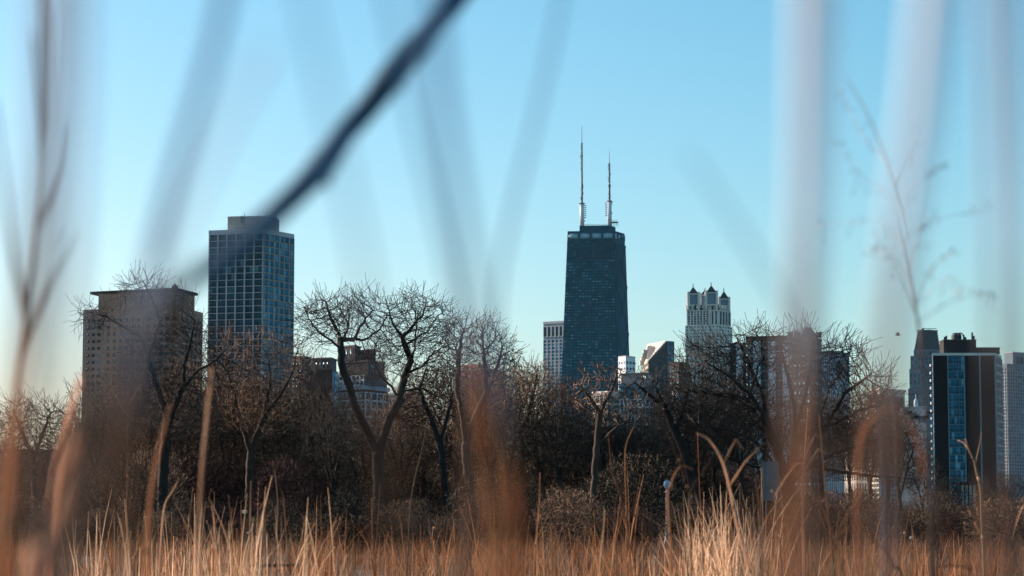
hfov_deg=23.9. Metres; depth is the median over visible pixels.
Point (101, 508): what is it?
bare shrub
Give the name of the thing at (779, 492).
bare shrub
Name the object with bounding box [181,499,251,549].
bare shrub
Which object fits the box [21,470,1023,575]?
tall grass
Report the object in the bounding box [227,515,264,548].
bare shrub
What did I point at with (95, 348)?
apartment tower
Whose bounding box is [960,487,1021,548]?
bare shrub
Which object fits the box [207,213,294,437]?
glass tower
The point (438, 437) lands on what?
bare tree
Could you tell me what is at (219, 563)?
grass
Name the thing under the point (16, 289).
reed stem
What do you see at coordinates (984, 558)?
reed stem
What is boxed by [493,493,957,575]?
grass
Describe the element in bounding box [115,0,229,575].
reed stem
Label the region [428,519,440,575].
grass stalk
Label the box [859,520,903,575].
grass stalk
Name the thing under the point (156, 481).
bare shrub
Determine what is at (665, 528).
bare shrub
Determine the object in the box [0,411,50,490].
slender tree
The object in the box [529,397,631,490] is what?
slender tree
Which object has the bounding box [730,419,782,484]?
window
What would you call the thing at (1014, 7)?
reed stem
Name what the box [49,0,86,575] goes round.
reed stem
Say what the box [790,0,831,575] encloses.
reed stem
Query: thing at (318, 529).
bare shrub
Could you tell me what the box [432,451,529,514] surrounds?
bare shrub
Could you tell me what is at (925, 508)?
bare shrub
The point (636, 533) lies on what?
bare shrub
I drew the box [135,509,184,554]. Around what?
bare shrub
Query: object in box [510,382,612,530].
slender tree
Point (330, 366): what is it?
apartment block
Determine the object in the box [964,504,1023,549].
grass stalk
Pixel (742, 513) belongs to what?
bare shrub
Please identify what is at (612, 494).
bare shrub
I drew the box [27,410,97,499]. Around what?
slender tree
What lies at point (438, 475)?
bare shrub
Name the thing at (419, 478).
bare shrub
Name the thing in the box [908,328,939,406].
stepped tower
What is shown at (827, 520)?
grass stalk
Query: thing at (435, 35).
reed stem
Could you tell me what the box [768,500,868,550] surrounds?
bare shrub
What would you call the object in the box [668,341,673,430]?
window
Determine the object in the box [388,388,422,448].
office block
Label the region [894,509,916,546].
bare shrub
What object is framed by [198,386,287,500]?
slender tree
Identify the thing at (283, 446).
slender tree
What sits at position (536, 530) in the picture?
grass stalk
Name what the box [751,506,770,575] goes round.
reed stem
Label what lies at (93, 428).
slender tree
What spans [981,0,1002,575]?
reed stem
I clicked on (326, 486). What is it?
bare shrub
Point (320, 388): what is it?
bare tree
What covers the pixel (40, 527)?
bare shrub
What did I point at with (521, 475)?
bare tree
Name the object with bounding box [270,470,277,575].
grass stalk
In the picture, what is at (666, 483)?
lamp post
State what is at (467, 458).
bare tree
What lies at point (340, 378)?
window
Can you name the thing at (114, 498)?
bare shrub
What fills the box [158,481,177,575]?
grass stalk
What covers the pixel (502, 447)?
slender tree
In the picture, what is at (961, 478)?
window
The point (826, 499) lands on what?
grass stalk
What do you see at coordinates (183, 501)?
bare shrub
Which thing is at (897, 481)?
slender tree
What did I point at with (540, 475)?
slender tree
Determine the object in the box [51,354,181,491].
slender tree
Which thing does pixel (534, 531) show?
bare shrub
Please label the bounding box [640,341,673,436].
slanted tower
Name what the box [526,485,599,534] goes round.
bare shrub
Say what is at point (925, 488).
slender tree
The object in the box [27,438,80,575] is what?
reed stem
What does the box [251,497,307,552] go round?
bare shrub
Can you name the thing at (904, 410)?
bare tree
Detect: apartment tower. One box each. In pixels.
[81,288,202,439]
[729,335,789,486]
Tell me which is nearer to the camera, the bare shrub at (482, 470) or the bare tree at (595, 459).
the bare tree at (595, 459)
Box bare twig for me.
[153,0,468,308]
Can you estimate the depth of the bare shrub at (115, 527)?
115.76 m
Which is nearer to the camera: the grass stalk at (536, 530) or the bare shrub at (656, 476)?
the grass stalk at (536, 530)
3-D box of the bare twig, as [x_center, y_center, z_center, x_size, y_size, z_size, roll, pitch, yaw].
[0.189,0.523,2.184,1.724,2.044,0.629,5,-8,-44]
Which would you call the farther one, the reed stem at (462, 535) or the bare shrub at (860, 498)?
the bare shrub at (860, 498)
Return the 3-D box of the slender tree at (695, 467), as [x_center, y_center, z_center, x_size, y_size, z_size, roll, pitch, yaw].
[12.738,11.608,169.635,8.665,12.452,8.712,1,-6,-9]
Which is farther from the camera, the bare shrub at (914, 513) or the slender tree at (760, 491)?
the bare shrub at (914, 513)
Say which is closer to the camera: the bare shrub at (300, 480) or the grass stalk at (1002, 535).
the grass stalk at (1002, 535)
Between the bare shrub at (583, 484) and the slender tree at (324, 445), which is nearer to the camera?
the bare shrub at (583, 484)
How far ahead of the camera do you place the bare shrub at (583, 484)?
161.09 m
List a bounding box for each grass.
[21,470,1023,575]
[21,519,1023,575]
[22,524,1023,558]
[72,477,346,575]
[83,519,1022,575]
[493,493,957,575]
[622,475,832,575]
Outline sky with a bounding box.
[0,0,1023,448]
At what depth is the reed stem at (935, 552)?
2.98 m
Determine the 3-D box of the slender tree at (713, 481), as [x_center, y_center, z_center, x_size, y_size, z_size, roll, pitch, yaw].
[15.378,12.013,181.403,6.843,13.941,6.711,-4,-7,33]
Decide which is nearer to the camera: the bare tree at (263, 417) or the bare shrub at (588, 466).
the bare tree at (263, 417)
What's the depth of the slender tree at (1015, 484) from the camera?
174.19 m
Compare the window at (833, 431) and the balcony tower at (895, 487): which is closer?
the balcony tower at (895, 487)
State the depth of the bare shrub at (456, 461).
220.96 m
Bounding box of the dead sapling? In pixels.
[958,432,981,526]
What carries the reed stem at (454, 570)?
on the ground at (366, 569)
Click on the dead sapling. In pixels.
(974, 462)
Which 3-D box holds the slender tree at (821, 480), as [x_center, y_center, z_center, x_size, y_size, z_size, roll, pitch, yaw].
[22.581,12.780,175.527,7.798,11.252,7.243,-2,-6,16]
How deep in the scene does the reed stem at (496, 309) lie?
1.61 m
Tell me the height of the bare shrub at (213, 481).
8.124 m
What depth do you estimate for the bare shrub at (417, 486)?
183.84 m
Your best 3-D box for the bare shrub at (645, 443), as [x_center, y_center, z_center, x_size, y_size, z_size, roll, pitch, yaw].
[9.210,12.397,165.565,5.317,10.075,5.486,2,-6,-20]
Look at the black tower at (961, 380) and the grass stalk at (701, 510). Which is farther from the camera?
the black tower at (961, 380)
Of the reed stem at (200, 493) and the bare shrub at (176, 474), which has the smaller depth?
the reed stem at (200, 493)
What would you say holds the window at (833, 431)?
in the striped tower at (830, 485)
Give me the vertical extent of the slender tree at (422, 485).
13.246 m
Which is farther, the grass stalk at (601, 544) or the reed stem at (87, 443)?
the grass stalk at (601, 544)
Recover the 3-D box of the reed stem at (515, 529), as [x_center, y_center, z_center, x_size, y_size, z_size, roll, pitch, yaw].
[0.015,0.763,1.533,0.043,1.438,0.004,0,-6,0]
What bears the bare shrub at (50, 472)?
on the ground at (366, 569)
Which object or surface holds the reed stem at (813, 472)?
on the ground at (366, 569)
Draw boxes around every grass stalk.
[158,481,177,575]
[177,488,192,575]
[201,489,214,575]
[257,499,267,575]
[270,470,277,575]
[281,490,290,575]
[371,505,384,575]
[374,484,380,575]
[406,419,427,575]
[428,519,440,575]
[532,482,540,575]
[599,509,604,575]
[608,433,631,575]
[625,425,634,575]
[667,432,717,575]
[667,465,692,575]
[696,433,759,575]
[697,434,703,568]
[745,478,760,512]
[767,473,787,570]
[788,461,836,548]
[809,478,869,575]
[819,416,847,575]
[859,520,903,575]
[939,565,972,575]
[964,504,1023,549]
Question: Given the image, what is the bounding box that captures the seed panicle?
[821,79,990,575]
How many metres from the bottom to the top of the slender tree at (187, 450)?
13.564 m
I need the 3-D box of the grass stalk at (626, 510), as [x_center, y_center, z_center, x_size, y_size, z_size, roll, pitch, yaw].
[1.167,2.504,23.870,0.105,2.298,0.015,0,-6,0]
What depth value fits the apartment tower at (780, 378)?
1003.92 m
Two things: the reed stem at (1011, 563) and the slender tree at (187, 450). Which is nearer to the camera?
the reed stem at (1011, 563)
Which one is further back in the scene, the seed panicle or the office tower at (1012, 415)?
the office tower at (1012, 415)
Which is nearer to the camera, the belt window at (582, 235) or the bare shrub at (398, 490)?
the bare shrub at (398, 490)
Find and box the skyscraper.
[560,141,628,436]
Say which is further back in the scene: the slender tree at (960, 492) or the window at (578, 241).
the window at (578, 241)
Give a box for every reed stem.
[0,0,67,510]
[0,369,14,575]
[5,0,64,575]
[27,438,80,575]
[33,263,195,575]
[44,376,83,575]
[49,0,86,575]
[66,43,272,575]
[67,356,132,527]
[68,394,90,459]
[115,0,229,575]
[144,405,170,575]
[197,368,212,575]
[301,0,396,575]
[385,0,509,575]
[424,0,492,575]
[450,529,460,575]
[458,366,475,575]
[487,371,502,575]
[494,0,562,575]
[502,360,520,575]
[685,151,817,575]
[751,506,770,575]
[781,436,791,575]
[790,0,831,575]
[834,427,847,575]
[856,412,923,575]
[875,0,950,575]
[892,507,894,575]
[932,483,942,575]
[978,478,988,575]
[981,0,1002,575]
[1003,467,1015,575]
[1007,0,1023,545]
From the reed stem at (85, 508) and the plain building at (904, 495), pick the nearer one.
the reed stem at (85, 508)
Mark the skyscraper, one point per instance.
(595, 331)
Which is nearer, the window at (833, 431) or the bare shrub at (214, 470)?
the bare shrub at (214, 470)
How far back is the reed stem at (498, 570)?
1.49 m
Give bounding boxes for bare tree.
[0,387,90,530]
[74,260,251,543]
[196,320,323,535]
[270,338,351,512]
[279,279,472,542]
[382,354,470,538]
[423,297,529,503]
[493,348,564,489]
[551,359,653,535]
[611,360,716,538]
[645,309,932,546]
[843,371,931,470]
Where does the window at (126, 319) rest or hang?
in the apartment tower at (95, 348)
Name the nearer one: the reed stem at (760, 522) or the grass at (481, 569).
the reed stem at (760, 522)
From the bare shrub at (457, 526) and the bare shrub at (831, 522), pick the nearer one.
the bare shrub at (457, 526)
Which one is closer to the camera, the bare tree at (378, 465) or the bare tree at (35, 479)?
the bare tree at (378, 465)
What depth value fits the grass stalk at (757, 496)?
12.95 m
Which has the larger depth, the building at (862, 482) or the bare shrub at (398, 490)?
the building at (862, 482)
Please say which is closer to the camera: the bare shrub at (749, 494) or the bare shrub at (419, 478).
the bare shrub at (749, 494)
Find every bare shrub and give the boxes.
[22,500,43,547]
[22,517,92,539]
[23,458,85,523]
[23,491,49,547]
[23,508,48,547]
[24,455,50,507]
[24,479,49,513]
[30,443,116,502]
[45,444,116,507]
[67,452,163,540]
[76,520,91,549]
[77,505,132,549]
[81,510,156,549]
[86,445,156,528]
[92,483,117,533]
[109,441,198,542]
[115,449,196,538]
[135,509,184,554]
[145,496,225,546]
[150,488,203,534]
[156,462,216,506]
[157,447,268,537]
[161,513,235,542]
[170,431,233,475]
[176,450,263,523]
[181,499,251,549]
[208,458,288,539]
[211,436,298,526]
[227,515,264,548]
[231,448,338,536]
[235,460,329,544]
[245,455,318,538]
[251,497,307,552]
[280,443,358,535]
[285,512,343,548]
[290,471,348,538]
[301,490,387,553]
[312,442,394,494]
[312,453,386,538]
[329,476,386,542]
[331,511,416,553]
[346,457,407,521]
[349,474,422,534]
[372,448,440,512]
[372,458,450,519]
[373,498,428,550]
[398,496,446,536]
[399,443,478,531]
[399,512,443,547]
[414,466,460,536]
[414,515,482,553]
[429,443,482,485]
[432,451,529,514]
[438,498,459,533]
[441,471,510,544]
[444,468,534,537]
[448,451,550,504]
[455,490,507,548]
[472,499,549,549]
[501,445,573,501]
[501,458,580,524]
[501,467,536,511]
[505,477,549,543]
[524,503,619,545]
[524,514,551,548]
[525,441,614,503]
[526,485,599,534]
[528,486,612,553]
[553,430,649,496]
[553,512,624,549]
[575,466,666,545]
[575,475,622,540]
[584,446,688,543]
[596,506,661,551]
[614,447,675,537]
[626,448,711,539]
[655,495,731,547]
[661,459,738,532]
[663,451,758,533]
[670,499,750,534]
[686,497,757,550]
[717,485,756,537]
[721,471,765,512]
[723,508,754,541]
[747,496,781,539]
[748,477,781,518]
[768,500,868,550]
[792,487,911,547]
[844,485,874,510]
[847,504,920,548]
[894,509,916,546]
[904,487,967,545]
[904,513,958,538]
[905,505,927,537]
[926,507,987,547]
[931,505,969,538]
[954,495,1022,550]
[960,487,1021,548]
[1013,500,1022,537]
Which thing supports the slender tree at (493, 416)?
on the ground at (366, 569)
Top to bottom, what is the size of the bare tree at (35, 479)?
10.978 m
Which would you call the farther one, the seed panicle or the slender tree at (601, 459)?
the slender tree at (601, 459)
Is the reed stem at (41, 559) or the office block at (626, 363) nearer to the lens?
the reed stem at (41, 559)
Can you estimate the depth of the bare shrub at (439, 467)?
220.05 m
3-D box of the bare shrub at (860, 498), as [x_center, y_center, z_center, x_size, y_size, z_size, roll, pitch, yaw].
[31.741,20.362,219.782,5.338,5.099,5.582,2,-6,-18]
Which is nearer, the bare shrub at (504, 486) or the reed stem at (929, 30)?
the reed stem at (929, 30)
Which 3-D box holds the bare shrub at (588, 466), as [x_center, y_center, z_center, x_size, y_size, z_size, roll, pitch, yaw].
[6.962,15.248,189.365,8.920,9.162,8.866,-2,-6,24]
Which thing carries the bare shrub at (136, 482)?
on the ground at (366, 569)
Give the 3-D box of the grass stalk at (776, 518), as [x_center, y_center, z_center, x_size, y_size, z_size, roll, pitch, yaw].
[1.478,1.757,12.861,0.222,1.653,0.078,0,-6,-4]
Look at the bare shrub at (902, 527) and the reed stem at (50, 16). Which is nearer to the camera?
the reed stem at (50, 16)
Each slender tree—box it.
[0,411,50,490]
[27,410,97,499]
[50,381,146,515]
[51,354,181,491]
[96,366,201,507]
[123,354,248,504]
[144,350,273,496]
[175,361,272,511]
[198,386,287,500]
[216,370,321,539]
[234,377,345,496]
[259,385,368,521]
[289,385,375,534]
[321,391,405,501]
[356,390,455,503]
[365,365,471,516]
[393,356,526,539]
[442,364,538,469]
[446,354,567,502]
[492,358,588,516]
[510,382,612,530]
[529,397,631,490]
[557,393,642,487]
[598,402,666,489]
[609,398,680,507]
[622,381,726,540]
[635,372,758,501]
[672,361,758,504]
[687,368,790,529]
[716,394,790,512]
[774,386,870,539]
[812,391,900,526]
[839,384,906,509]
[860,410,938,518]
[901,452,945,539]
[932,472,979,531]
[976,472,1022,511]
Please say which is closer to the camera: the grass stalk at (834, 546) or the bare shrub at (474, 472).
the grass stalk at (834, 546)
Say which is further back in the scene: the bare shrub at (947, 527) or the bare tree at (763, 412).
the bare tree at (763, 412)
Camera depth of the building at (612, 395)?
1326.56 m
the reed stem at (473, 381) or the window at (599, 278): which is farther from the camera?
the window at (599, 278)
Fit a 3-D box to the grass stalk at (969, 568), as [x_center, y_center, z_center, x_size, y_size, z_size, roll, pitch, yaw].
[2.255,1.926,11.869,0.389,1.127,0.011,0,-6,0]
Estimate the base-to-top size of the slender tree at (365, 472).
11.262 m
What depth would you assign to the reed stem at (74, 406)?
3.20 m
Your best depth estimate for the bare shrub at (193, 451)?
208.08 m
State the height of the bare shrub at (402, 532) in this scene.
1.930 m
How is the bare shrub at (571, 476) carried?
on the ground at (366, 569)
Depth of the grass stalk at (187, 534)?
23.87 m
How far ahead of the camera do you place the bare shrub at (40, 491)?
183.79 m
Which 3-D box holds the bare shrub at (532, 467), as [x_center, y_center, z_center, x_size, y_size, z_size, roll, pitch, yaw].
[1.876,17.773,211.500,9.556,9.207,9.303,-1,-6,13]
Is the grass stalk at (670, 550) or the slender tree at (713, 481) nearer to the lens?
the grass stalk at (670, 550)
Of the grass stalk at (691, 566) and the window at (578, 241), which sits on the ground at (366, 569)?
the grass stalk at (691, 566)
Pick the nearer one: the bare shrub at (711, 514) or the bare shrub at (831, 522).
the bare shrub at (831, 522)
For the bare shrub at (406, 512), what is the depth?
108.19 m
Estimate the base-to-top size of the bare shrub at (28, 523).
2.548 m
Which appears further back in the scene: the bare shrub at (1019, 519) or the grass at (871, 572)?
the bare shrub at (1019, 519)
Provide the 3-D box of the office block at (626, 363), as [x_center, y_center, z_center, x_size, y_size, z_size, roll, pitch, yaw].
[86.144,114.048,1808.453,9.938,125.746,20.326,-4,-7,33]
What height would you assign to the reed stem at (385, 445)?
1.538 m
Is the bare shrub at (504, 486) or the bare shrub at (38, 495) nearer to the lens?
the bare shrub at (504, 486)
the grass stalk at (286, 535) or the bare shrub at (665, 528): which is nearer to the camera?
the grass stalk at (286, 535)
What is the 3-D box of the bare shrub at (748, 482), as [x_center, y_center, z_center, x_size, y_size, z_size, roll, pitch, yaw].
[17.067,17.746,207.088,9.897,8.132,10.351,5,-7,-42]
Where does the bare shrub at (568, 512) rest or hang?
on the ground at (366, 569)
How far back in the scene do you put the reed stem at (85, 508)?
1.09 m
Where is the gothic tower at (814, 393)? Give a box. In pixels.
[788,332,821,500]
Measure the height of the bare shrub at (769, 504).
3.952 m
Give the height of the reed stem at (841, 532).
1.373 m
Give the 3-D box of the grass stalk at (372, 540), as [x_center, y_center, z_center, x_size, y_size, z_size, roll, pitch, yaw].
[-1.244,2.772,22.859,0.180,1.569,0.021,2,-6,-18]
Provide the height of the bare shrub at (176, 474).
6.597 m
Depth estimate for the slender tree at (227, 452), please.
179.37 m
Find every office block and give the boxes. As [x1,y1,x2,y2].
[291,356,310,440]
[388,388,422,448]
[618,356,634,391]
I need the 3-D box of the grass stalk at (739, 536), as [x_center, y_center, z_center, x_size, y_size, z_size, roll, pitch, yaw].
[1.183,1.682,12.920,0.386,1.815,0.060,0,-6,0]
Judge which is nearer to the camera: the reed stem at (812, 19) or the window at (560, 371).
the reed stem at (812, 19)
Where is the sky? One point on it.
(646, 84)
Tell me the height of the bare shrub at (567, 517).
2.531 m
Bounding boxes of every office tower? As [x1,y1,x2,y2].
[543,321,563,435]
[1002,352,1022,512]
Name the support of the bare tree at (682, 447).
on the ground at (366, 569)
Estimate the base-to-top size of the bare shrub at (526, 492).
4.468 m
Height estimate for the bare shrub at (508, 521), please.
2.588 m
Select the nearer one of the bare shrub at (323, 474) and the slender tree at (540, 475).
the slender tree at (540, 475)
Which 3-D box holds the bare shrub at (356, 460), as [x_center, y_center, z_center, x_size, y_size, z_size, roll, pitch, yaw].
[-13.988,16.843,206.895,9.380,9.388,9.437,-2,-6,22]
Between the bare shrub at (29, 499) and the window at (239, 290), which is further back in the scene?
the window at (239, 290)
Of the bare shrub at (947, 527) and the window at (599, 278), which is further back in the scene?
the window at (599, 278)
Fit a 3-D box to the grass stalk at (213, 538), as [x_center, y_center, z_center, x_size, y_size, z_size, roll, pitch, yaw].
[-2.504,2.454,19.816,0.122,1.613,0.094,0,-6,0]
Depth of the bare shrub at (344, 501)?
100.54 m
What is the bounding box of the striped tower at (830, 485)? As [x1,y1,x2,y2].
[822,351,849,500]
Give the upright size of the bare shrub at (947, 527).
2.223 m
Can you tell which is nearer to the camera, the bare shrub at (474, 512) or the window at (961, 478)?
the bare shrub at (474, 512)
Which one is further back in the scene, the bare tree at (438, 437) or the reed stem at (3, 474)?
the bare tree at (438, 437)
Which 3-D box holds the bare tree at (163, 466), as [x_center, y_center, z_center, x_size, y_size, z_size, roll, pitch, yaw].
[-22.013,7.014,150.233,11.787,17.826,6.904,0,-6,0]
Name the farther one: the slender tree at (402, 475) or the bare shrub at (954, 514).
the bare shrub at (954, 514)
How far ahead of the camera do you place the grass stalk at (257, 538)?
25.86 m
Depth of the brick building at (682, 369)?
1606.76 m
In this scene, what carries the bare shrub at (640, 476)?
on the ground at (366, 569)
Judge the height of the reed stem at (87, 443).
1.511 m
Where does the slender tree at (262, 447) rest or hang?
on the ground at (366, 569)
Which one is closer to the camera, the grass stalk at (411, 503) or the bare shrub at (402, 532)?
the grass stalk at (411, 503)
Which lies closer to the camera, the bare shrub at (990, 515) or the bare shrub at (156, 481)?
the bare shrub at (990, 515)
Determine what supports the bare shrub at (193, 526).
on the ground at (366, 569)
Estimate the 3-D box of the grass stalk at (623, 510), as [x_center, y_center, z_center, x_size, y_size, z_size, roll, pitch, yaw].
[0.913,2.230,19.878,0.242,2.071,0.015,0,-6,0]
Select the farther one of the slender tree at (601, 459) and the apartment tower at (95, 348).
the apartment tower at (95, 348)
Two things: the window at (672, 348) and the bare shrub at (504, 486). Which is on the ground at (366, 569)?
the bare shrub at (504, 486)
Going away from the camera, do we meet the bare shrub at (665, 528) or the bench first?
the bench
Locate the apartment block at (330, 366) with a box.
[310,357,338,448]
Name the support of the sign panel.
on the ground at (366, 569)
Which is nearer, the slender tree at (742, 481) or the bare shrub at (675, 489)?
the slender tree at (742, 481)
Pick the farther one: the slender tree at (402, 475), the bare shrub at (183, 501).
the slender tree at (402, 475)
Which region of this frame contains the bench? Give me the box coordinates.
[222,563,302,575]
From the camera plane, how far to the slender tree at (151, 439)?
167.43 m
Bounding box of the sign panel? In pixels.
[762,461,779,536]
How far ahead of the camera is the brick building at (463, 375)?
902.16 m
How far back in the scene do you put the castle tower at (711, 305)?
2915.69 m
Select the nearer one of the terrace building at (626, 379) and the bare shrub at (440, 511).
the bare shrub at (440, 511)
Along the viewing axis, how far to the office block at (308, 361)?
929.08 m
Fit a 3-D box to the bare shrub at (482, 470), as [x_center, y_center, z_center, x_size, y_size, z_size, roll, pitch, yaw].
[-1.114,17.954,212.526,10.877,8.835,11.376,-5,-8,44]
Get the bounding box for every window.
[85,368,199,436]
[106,318,133,430]
[208,286,261,409]
[263,235,292,437]
[339,376,387,455]
[544,371,561,419]
[562,278,615,431]
[567,241,613,258]
[568,233,623,238]
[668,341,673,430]
[687,345,717,442]
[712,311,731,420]
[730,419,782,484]
[824,431,843,500]
[873,448,901,505]
[929,351,939,405]
[950,478,965,514]
[1003,385,1021,496]
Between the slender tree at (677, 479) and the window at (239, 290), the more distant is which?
the window at (239, 290)
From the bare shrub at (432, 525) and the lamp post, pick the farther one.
the lamp post
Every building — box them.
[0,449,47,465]
[339,345,389,455]
[453,364,505,449]
[592,391,618,430]
[618,373,659,439]
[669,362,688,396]
[844,415,868,503]
[900,394,934,510]
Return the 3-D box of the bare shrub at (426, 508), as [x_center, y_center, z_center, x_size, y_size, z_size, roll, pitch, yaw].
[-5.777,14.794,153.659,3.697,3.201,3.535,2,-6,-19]
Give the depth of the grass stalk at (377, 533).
26.86 m
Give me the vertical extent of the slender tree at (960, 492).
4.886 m
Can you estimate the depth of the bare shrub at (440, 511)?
161.00 m
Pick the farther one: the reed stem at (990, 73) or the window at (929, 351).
the window at (929, 351)
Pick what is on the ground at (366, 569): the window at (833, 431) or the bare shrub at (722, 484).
the bare shrub at (722, 484)
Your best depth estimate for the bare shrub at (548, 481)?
179.53 m
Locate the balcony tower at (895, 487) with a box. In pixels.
[869,389,905,505]
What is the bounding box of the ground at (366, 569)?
[21,532,1022,575]
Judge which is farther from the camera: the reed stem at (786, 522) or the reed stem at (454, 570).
the reed stem at (454, 570)
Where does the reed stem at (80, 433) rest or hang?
on the ground at (366, 569)
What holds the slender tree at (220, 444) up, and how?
on the ground at (366, 569)
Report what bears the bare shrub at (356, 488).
on the ground at (366, 569)
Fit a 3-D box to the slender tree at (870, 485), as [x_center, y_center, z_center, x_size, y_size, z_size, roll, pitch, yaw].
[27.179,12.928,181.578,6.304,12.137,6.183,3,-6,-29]
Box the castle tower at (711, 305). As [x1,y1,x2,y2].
[685,283,731,468]
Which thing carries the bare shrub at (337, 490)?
on the ground at (366, 569)
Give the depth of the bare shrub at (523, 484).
178.36 m
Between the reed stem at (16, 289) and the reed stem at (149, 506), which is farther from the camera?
the reed stem at (149, 506)
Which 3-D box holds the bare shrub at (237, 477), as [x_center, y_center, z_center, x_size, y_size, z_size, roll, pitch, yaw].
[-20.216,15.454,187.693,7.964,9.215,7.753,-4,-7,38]
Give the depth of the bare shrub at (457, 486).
122.78 m
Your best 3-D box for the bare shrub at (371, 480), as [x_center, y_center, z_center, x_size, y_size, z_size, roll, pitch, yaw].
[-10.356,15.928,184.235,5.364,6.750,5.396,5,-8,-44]
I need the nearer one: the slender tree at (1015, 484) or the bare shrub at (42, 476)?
the slender tree at (1015, 484)
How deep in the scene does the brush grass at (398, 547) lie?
98.18 m
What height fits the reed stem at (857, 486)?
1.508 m
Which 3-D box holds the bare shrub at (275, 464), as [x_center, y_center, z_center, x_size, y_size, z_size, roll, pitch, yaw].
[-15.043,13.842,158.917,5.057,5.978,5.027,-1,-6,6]
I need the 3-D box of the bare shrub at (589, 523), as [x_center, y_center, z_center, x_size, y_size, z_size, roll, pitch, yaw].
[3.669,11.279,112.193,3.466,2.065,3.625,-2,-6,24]
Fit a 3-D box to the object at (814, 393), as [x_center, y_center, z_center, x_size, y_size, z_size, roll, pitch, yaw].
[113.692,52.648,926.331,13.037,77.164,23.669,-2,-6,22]
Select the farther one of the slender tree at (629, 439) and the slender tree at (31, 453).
the slender tree at (629, 439)
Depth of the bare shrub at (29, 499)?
124.72 m
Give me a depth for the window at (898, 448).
1448.49 m
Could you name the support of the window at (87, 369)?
in the apartment tower at (95, 348)
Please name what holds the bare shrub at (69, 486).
on the ground at (366, 569)
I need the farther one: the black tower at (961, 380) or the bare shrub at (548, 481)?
the black tower at (961, 380)
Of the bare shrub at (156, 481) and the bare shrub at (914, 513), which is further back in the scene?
the bare shrub at (914, 513)
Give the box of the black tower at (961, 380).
[930,332,1003,514]
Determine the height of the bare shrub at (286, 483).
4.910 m
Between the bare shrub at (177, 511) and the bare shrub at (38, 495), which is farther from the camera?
the bare shrub at (38, 495)
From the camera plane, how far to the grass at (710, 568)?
28.53 m
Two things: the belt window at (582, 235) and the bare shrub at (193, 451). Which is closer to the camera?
the bare shrub at (193, 451)
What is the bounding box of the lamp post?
[663,478,670,545]
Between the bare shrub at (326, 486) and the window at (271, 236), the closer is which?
the bare shrub at (326, 486)
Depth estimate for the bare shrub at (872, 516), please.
107.62 m
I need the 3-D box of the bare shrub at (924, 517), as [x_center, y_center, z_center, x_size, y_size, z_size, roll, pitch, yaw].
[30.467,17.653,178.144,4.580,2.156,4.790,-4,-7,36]
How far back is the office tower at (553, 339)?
3057.78 m
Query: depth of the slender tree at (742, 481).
171.12 m
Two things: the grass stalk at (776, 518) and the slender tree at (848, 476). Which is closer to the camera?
the grass stalk at (776, 518)
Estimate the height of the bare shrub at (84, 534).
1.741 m
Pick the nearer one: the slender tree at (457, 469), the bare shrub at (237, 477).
the slender tree at (457, 469)
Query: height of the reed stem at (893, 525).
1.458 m
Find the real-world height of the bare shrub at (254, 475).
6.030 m
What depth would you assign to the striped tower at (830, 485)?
2002.24 m
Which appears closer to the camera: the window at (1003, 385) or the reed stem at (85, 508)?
the reed stem at (85, 508)
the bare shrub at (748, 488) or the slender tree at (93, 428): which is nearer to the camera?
the slender tree at (93, 428)
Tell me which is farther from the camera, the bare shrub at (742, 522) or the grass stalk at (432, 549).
the bare shrub at (742, 522)
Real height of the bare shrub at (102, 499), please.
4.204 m
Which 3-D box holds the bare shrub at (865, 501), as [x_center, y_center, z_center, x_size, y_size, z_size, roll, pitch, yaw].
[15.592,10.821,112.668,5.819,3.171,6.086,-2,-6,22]
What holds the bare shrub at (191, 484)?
on the ground at (366, 569)
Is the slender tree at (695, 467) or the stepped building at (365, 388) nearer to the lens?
the slender tree at (695, 467)

